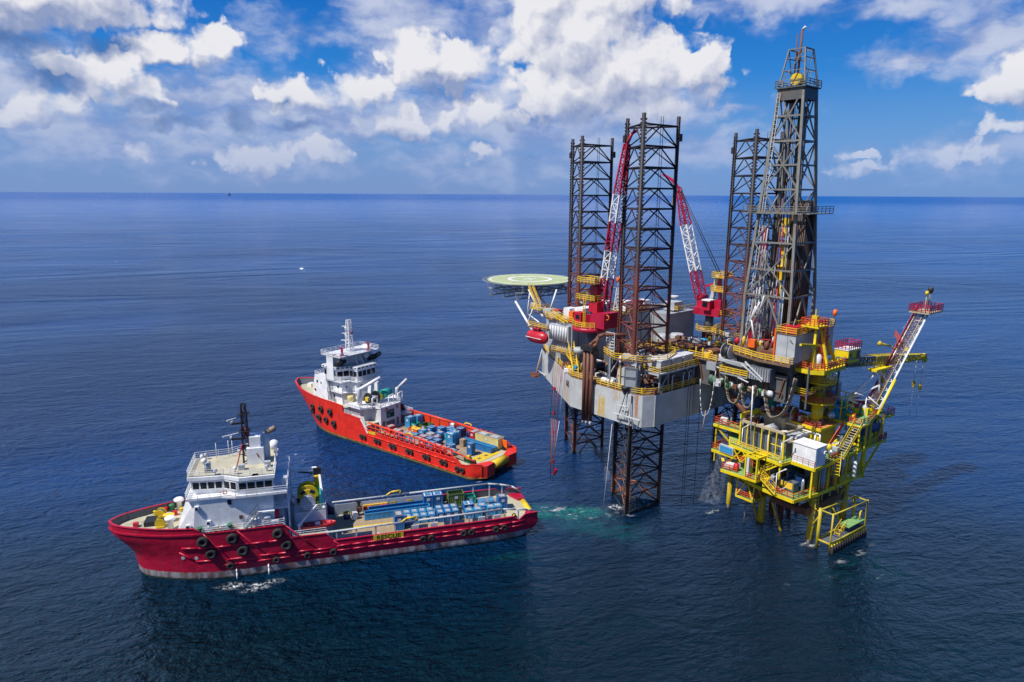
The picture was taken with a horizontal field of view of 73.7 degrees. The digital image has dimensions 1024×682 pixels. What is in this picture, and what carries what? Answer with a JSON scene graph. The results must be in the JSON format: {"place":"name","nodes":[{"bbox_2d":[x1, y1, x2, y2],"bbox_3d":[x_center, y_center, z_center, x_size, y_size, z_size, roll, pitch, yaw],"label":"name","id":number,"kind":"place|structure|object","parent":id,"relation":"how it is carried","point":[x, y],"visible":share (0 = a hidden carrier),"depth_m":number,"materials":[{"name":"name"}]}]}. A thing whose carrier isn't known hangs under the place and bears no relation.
{"place":"outdoors","nodes":[
{"label":"outdoors","id":0,"kind":"place"},
{"bbox_2d":[343,511,349,519],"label":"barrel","id":1,"kind":"object","parent":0,"point":[346,515],"visible":1,"depth_m":121.76,"materials":[{"name":"blue paint"}]},
{"bbox_2d":[0,192,1023,681],"bbox_3d":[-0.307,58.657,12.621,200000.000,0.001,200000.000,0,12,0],"label":"sea","id":2,"kind":"structure","parent":0,"point":[150,344],"depth_m":162.00,"materials":[{"name":"liquid"}]},
{"bbox_2d":[108,403,537,579],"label":"supply ship","id":3,"kind":"object","parent":2,"relation":"on","point":[239,513],"visible":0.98,"depth_m":110.34,"materials":[{"name":"red metal"}]},
{"bbox_2d":[297,520,335,530],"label":"rescue boat","id":4,"kind":"object","parent":3,"relation":"on","point":[317,524],"visible":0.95,"depth_m":113.01,"materials":[{"name":"red paint"}]},
{"bbox_2d":[351,511,358,519],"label":"equipment bundle","id":5,"kind":"object","parent":3,"relation":"on","point":[354,515],"visible":1,"depth_m":121.61,"materials":[{"name":"white paint"}]},
{"bbox_2d":[356,499,361,513],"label":"tugger winch","id":6,"kind":"object","parent":3,"relation":"on","point":[359,507],"visible":0.95,"depth_m":122.93,"materials":[{"name":"black metal"}]},
{"bbox_2d":[368,500,422,509],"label":"pipe basket","id":7,"kind":"object","parent":3,"relation":"on","point":[395,504],"visible":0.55,"depth_m":125.27,"materials":[{"name":"blue metal"}]},
{"bbox_2d":[364,503,429,519],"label":"pipe basket","id":8,"kind":"object","parent":3,"relation":"on","point":[378,513],"visible":0.69,"depth_m":122.82,"materials":[{"name":"blue metal"}]},
{"bbox_2d":[393,510,404,530],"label":"cargo container","id":9,"kind":"object","parent":3,"relation":"on","point":[398,515],"visible":0.76,"depth_m":117.99,"materials":[{"name":"blue metal"}]},
{"bbox_2d":[404,514,411,524],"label":"cargo container","id":10,"kind":"object","parent":3,"relation":"on","point":[407,515],"visible":0.63,"depth_m":120.10,"materials":[{"name":"blue metal"}]},
{"bbox_2d":[410,508,418,514],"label":"cargo container","id":11,"kind":"object","parent":3,"relation":"on","point":[413,510],"visible":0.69,"depth_m":122.36,"materials":[{"name":"blue metal"}]},
{"bbox_2d":[412,513,419,523],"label":"cargo container","id":12,"kind":"object","parent":3,"relation":"on","point":[417,515],"visible":0.65,"depth_m":120.52,"materials":[{"name":"blue metal"}]},
{"bbox_2d":[418,507,425,514],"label":"cargo container","id":13,"kind":"object","parent":3,"relation":"on","point":[421,510],"visible":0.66,"depth_m":122.68,"materials":[{"name":"blue metal"}]},
{"bbox_2d":[420,512,427,522],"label":"cargo container","id":14,"kind":"object","parent":3,"relation":"on","point":[423,515],"visible":0.77,"depth_m":120.78,"materials":[{"name":"blue metal"}]},
{"bbox_2d":[422,492,432,506],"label":"cargo container","id":15,"kind":"object","parent":3,"relation":"on","point":[427,497],"visible":0.77,"depth_m":125.80,"materials":[{"name":"blue metal"}]},
{"bbox_2d":[426,507,433,512],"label":"cargo container","id":16,"kind":"object","parent":3,"relation":"on","point":[429,509],"visible":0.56,"depth_m":123.23,"materials":[{"name":"blue metal"}]},
{"bbox_2d":[427,511,435,521],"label":"cargo container","id":17,"kind":"object","parent":3,"relation":"on","point":[430,514],"visible":0.77,"depth_m":121.20,"materials":[{"name":"blue metal"}]},
{"bbox_2d":[432,491,442,507],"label":"cargo container","id":18,"kind":"object","parent":3,"relation":"on","point":[437,497],"visible":0.83,"depth_m":126.25,"materials":[{"name":"blue metal"}]},
{"bbox_2d":[434,505,442,514],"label":"cargo container","id":19,"kind":"object","parent":3,"relation":"on","point":[438,507],"visible":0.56,"depth_m":123.02,"materials":[{"name":"blue metal"}]},
{"bbox_2d":[436,509,444,521],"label":"cargo container","id":20,"kind":"object","parent":3,"relation":"on","point":[439,512],"visible":0.84,"depth_m":121.03,"materials":[{"name":"blue metal"}]},
{"bbox_2d":[442,504,449,510],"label":"cargo container","id":21,"kind":"object","parent":3,"relation":"on","point":[444,506],"visible":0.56,"depth_m":123.28,"materials":[{"name":"blue metal"}]},
{"bbox_2d":[444,508,451,520],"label":"cargo container","id":22,"kind":"object","parent":3,"relation":"on","point":[447,511],"visible":0.65,"depth_m":121.33,"materials":[{"name":"blue metal"}]},
{"bbox_2d":[449,503,456,508],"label":"cargo container","id":23,"kind":"object","parent":3,"relation":"on","point":[451,505],"visible":0.44,"depth_m":123.61,"materials":[{"name":"blue metal"}]},
{"bbox_2d":[447,489,463,504],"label":"open skip","id":24,"kind":"object","parent":3,"relation":"on","point":[453,496],"visible":0.74,"depth_m":127.14,"materials":[{"name":"green paint"}]},
{"bbox_2d":[451,507,459,519],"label":"cargo container","id":25,"kind":"object","parent":3,"relation":"on","point":[454,510],"visible":0.78,"depth_m":121.76,"materials":[{"name":"blue metal"}]},
{"bbox_2d":[455,500,461,510],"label":"open skip","id":26,"kind":"object","parent":3,"relation":"on","point":[459,507],"visible":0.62,"depth_m":125.44,"materials":[{"name":"green paint"}]},
{"bbox_2d":[462,500,474,512],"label":"cargo container","id":27,"kind":"object","parent":3,"relation":"on","point":[468,503],"visible":0.69,"depth_m":124.28,"materials":[{"name":"blue metal"}]},
{"bbox_2d":[464,507,473,518],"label":"cargo container","id":28,"kind":"object","parent":3,"relation":"on","point":[468,510],"visible":0.82,"depth_m":122.38,"materials":[{"name":"blue metal"}]},
{"bbox_2d":[464,493,475,502],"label":"open skip","id":29,"kind":"object","parent":3,"relation":"on","point":[470,496],"visible":0.77,"depth_m":128.61,"materials":[{"name":"teal paint"}]},
{"bbox_2d":[473,506,482,517],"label":"cargo container","id":30,"kind":"object","parent":3,"relation":"on","point":[476,508],"visible":0.75,"depth_m":122.76,"materials":[{"name":"blue metal"}]},
{"bbox_2d":[477,502,486,513],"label":"cargo container","id":31,"kind":"object","parent":3,"relation":"on","point":[483,506],"visible":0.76,"depth_m":124.31,"materials":[{"name":"blue metal"}]},
{"bbox_2d":[477,497,494,503],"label":"cargo container","id":32,"kind":"object","parent":3,"relation":"on","point":[488,500],"visible":0.72,"depth_m":127.03,"materials":[{"name":"blue metal"}]},
{"bbox_2d":[486,504,494,515],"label":"cargo container","id":33,"kind":"object","parent":3,"relation":"on","point":[490,507],"visible":0.74,"depth_m":123.69,"materials":[{"name":"blue metal"}]},
{"bbox_2d":[493,503,501,513],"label":"cargo container","id":34,"kind":"object","parent":3,"relation":"on","point":[497,505],"visible":0.72,"depth_m":124.14,"materials":[{"name":"blue metal"}]},
{"bbox_2d":[496,493,507,507],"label":"cargo container","id":35,"kind":"object","parent":3,"relation":"on","point":[502,498],"visible":0.77,"depth_m":125.90,"materials":[{"name":"blue metal"}]},
{"bbox_2d":[295,319,516,480],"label":"supply ship","id":36,"kind":"object","parent":2,"relation":"on","point":[344,397],"visible":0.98,"depth_m":168.97,"materials":[{"name":"orange paint"}]},
{"bbox_2d":[386,424,395,432],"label":"cargo container","id":37,"kind":"object","parent":36,"relation":"on","point":[391,426],"visible":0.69,"depth_m":165.95,"materials":[{"name":"metal"}]},
{"bbox_2d":[392,428,402,434],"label":"cargo container","id":38,"kind":"object","parent":36,"relation":"on","point":[398,429],"visible":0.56,"depth_m":164.45,"materials":[{"name":"white metal"}]},
{"bbox_2d":[405,415,414,427],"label":"cargo container","id":39,"kind":"object","parent":36,"relation":"on","point":[409,419],"visible":0.77,"depth_m":169.43,"materials":[{"name":"blue metal"}]},
{"bbox_2d":[408,426,420,432],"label":"open skip","id":40,"kind":"object","parent":36,"relation":"on","point":[413,428],"visible":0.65,"depth_m":165.27,"materials":[{"name":"orange paint"}]},
{"bbox_2d":[411,421,420,426],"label":"open skip","id":41,"kind":"object","parent":36,"relation":"on","point":[415,423],"visible":0.45,"depth_m":168.93,"materials":[{"name":"teal paint"}]},
{"bbox_2d":[412,436,422,443],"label":"cargo container","id":42,"kind":"object","parent":36,"relation":"on","point":[417,440],"visible":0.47,"depth_m":159.19,"materials":[{"name":"white metal"}]},
{"bbox_2d":[413,413,422,421],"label":"cargo container","id":43,"kind":"object","parent":36,"relation":"on","point":[418,417],"visible":0.62,"depth_m":170.68,"materials":[{"name":"blue metal"}]},
{"bbox_2d":[418,428,427,433],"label":"cargo container","id":44,"kind":"object","parent":36,"relation":"on","point":[422,431],"visible":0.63,"depth_m":163.26,"materials":[{"name":"blue metal"}]},
{"bbox_2d":[419,422,433,428],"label":"open skip","id":45,"kind":"object","parent":36,"relation":"on","point":[422,425],"visible":0.49,"depth_m":167.29,"materials":[{"name":"green paint"}]},
{"bbox_2d":[426,431,434,435],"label":"cargo container","id":46,"kind":"object","parent":36,"relation":"on","point":[429,433],"visible":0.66,"depth_m":162.08,"materials":[{"name":"white metal"}]},
{"bbox_2d":[426,425,436,432],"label":"cargo container","id":47,"kind":"object","parent":36,"relation":"on","point":[431,428],"visible":0.65,"depth_m":164.59,"materials":[{"name":"blue metal"}]},
{"bbox_2d":[432,438,442,443],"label":"cargo container","id":48,"kind":"object","parent":36,"relation":"on","point":[438,440],"visible":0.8,"depth_m":158.04,"materials":[{"name":"blue metal"}]},
{"bbox_2d":[435,430,444,438],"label":"cargo container","id":49,"kind":"object","parent":36,"relation":"on","point":[440,433],"visible":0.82,"depth_m":161.25,"materials":[{"name":"blue metal"}]},
{"bbox_2d":[436,425,445,432],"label":"cargo container","id":50,"kind":"object","parent":36,"relation":"on","point":[441,428],"visible":0.57,"depth_m":164.32,"materials":[{"name":"blue metal"}]},
{"bbox_2d":[446,442,455,448],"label":"cargo container","id":51,"kind":"object","parent":36,"relation":"on","point":[451,445],"visible":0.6,"depth_m":154.44,"materials":[{"name":"blue metal"}]},
{"bbox_2d":[447,448,456,455],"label":"cargo container","id":52,"kind":"object","parent":36,"relation":"on","point":[453,453],"visible":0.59,"depth_m":151.99,"materials":[{"name":"metal"}]},
{"bbox_2d":[445,430,459,443],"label":"cargo container","id":53,"kind":"object","parent":36,"relation":"on","point":[452,436],"visible":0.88,"depth_m":158.19,"materials":[{"name":"blue metal"}]},
{"bbox_2d":[453,433,459,443],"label":"door","id":54,"kind":"structure","parent":53,"relation":"in","point":[457,436],"depth_m":158.17,"materials":[{"name":"blue paint"}]},
{"bbox_2d":[455,426,465,437],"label":"cargo container","id":55,"kind":"object","parent":36,"relation":"on","point":[462,429],"visible":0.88,"depth_m":162.89,"materials":[{"name":"blue metal"}]},
{"bbox_2d":[461,428,465,436],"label":"door","id":56,"kind":"structure","parent":55,"relation":"in","point":[463,432],"depth_m":162.99,"materials":[{"name":"blue paint"}]},
{"bbox_2d":[459,438,466,446],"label":"wooden crate","id":57,"kind":"object","parent":36,"relation":"on","point":[462,441],"visible":1,"depth_m":157.13,"materials":[{"name":"beige wood"}]},
{"bbox_2d":[464,454,471,462],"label":"deck machine","id":58,"kind":"object","parent":36,"relation":"on","point":[466,460],"visible":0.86,"depth_m":147.72,"materials":[{"name":"green paint"}]},
{"bbox_2d":[467,441,475,455],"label":"cargo container","id":59,"kind":"object","parent":36,"relation":"on","point":[471,448],"visible":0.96,"depth_m":151.83,"materials":[{"name":"blue metal"}]},
{"bbox_2d":[472,444,474,454],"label":"door","id":60,"kind":"structure","parent":59,"relation":"in","point":[473,445],"depth_m":151.78,"materials":[{"name":"blue paint"}]},
{"bbox_2d":[469,429,480,438],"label":"cargo container","id":61,"kind":"object","parent":36,"relation":"on","point":[472,433],"visible":0.6,"depth_m":159.54,"materials":[{"name":"red metal"}]},
{"bbox_2d":[458,438,493,452],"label":"pipe basket","id":62,"kind":"object","parent":36,"relation":"on","point":[485,448],"visible":0.71,"depth_m":154.73,"materials":[{"name":"blue metal"}]},
{"bbox_2d":[463,437,496,451],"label":"pipe basket","id":63,"kind":"object","parent":36,"relation":"on","point":[487,444],"visible":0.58,"depth_m":156.90,"materials":[{"name":"blue metal"}]},
{"bbox_2d":[475,431,503,449],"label":"cargo container","id":64,"kind":"object","parent":36,"relation":"on","point":[489,438],"visible":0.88,"depth_m":156.57,"materials":[{"name":"beige metal"}]},
{"bbox_2d":[498,438,503,448],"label":"door","id":65,"kind":"structure","parent":64,"relation":"in","point":[499,441],"depth_m":155.40,"materials":[{"name":"beige paint"}]},
{"bbox_2d":[564,136,615,453],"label":"rig leg","id":66,"kind":"object","parent":2,"relation":"in","point":[581,162],"visible":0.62,"depth_m":155.58,"materials":[{"name":"metal"}]},
{"bbox_2d":[482,274,772,517],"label":"drilling rig","id":67,"kind":"object","parent":2,"relation":"in","point":[571,377],"visible":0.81,"depth_m":134.87,"materials":[{"name":"grey metal"}]},
{"bbox_2d":[526,327,547,343],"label":"lifeboat","id":68,"kind":"object","parent":67,"relation":"hanging from","point":[536,335],"visible":1,"depth_m":147.18,"materials":[{"name":"red paint"}]},
{"bbox_2d":[572,129,637,372],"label":"pedestal crane","id":69,"kind":"object","parent":67,"relation":"on","point":[596,320],"visible":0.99,"depth_m":132.22,"materials":[{"name":"red paint"}]},
{"bbox_2d":[662,174,733,338],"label":"pedestal crane","id":70,"kind":"object","parent":67,"relation":"on","point":[710,308],"visible":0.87,"depth_m":158.27,"materials":[{"name":"red metal"}]},
{"bbox_2d":[640,309,839,438],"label":"cantilever","id":71,"kind":"object","parent":67,"relation":"on","point":[761,368],"visible":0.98,"depth_m":122.10,"materials":[{"name":"metal"}]},
{"bbox_2d":[740,26,833,346],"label":"derrick","id":72,"kind":"object","parent":71,"relation":"on","point":[798,233],"visible":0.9,"depth_m":119.80,"materials":[{"name":"grey paint"}]},
{"bbox_2d":[746,228,769,338],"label":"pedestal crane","id":73,"kind":"object","parent":67,"relation":"on","point":[768,238],"visible":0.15,"depth_m":137.37,"materials":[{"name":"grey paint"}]},
{"bbox_2d":[611,112,682,514],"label":"rig leg","id":74,"kind":"object","parent":2,"relation":"in","point":[642,147],"visible":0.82,"depth_m":126.65,"materials":[{"name":"metal"}]},
{"bbox_2d":[711,129,783,461],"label":"rig leg","id":75,"kind":"object","parent":2,"relation":"in","point":[754,157],"visible":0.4,"depth_m":145.20,"materials":[{"name":"metal"}]},
{"bbox_2d":[711,365,894,553],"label":"production platform","id":76,"kind":"structure","parent":2,"relation":"in","point":[760,464],"depth_m":122.78,"materials":[{"name":"yellow metal"}]},
{"bbox_2d":[792,437,827,467],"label":"equipment cabin","id":77,"kind":"object","parent":76,"relation":"on","point":[814,451],"visible":0.99,"depth_m":116.05,"materials":[{"name":"white metal"}]},
{"bbox_2d":[825,381,842,399],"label":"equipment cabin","id":78,"kind":"object","parent":76,"relation":"on","point":[834,388],"visible":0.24,"depth_m":127.89,"materials":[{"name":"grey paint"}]},
{"bbox_2d":[848,397,864,407],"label":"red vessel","id":79,"kind":"object","parent":76,"relation":"on","point":[857,405],"visible":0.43,"depth_m":128.06,"materials":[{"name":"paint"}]},
{"bbox_2d":[795,309,927,423],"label":"platform crane","id":80,"kind":"object","parent":76,"relation":"on","point":[842,358],"visible":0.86,"depth_m":120.78,"materials":[{"name":"yellow paint"}]},
{"bbox_2d":[840,287,943,415],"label":"flare boom","id":81,"kind":"object","parent":76,"relation":"attached to","point":[927,310],"visible":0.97,"depth_m":129.97,"materials":[{"name":"white metal"}]},
{"bbox_2d":[0,0,1023,196],"label":"sky","id":82,"kind":"structure","parent":0,"point":[917,98],"materials":[{"name":"blue"}]},
{"bbox_2d":[786,431,809,453],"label":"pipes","id":83,"kind":"object","parent":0,"point":[797,435],"visible":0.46,"depth_m":120.59,"materials":[{"name":"white metal"}]}
]}

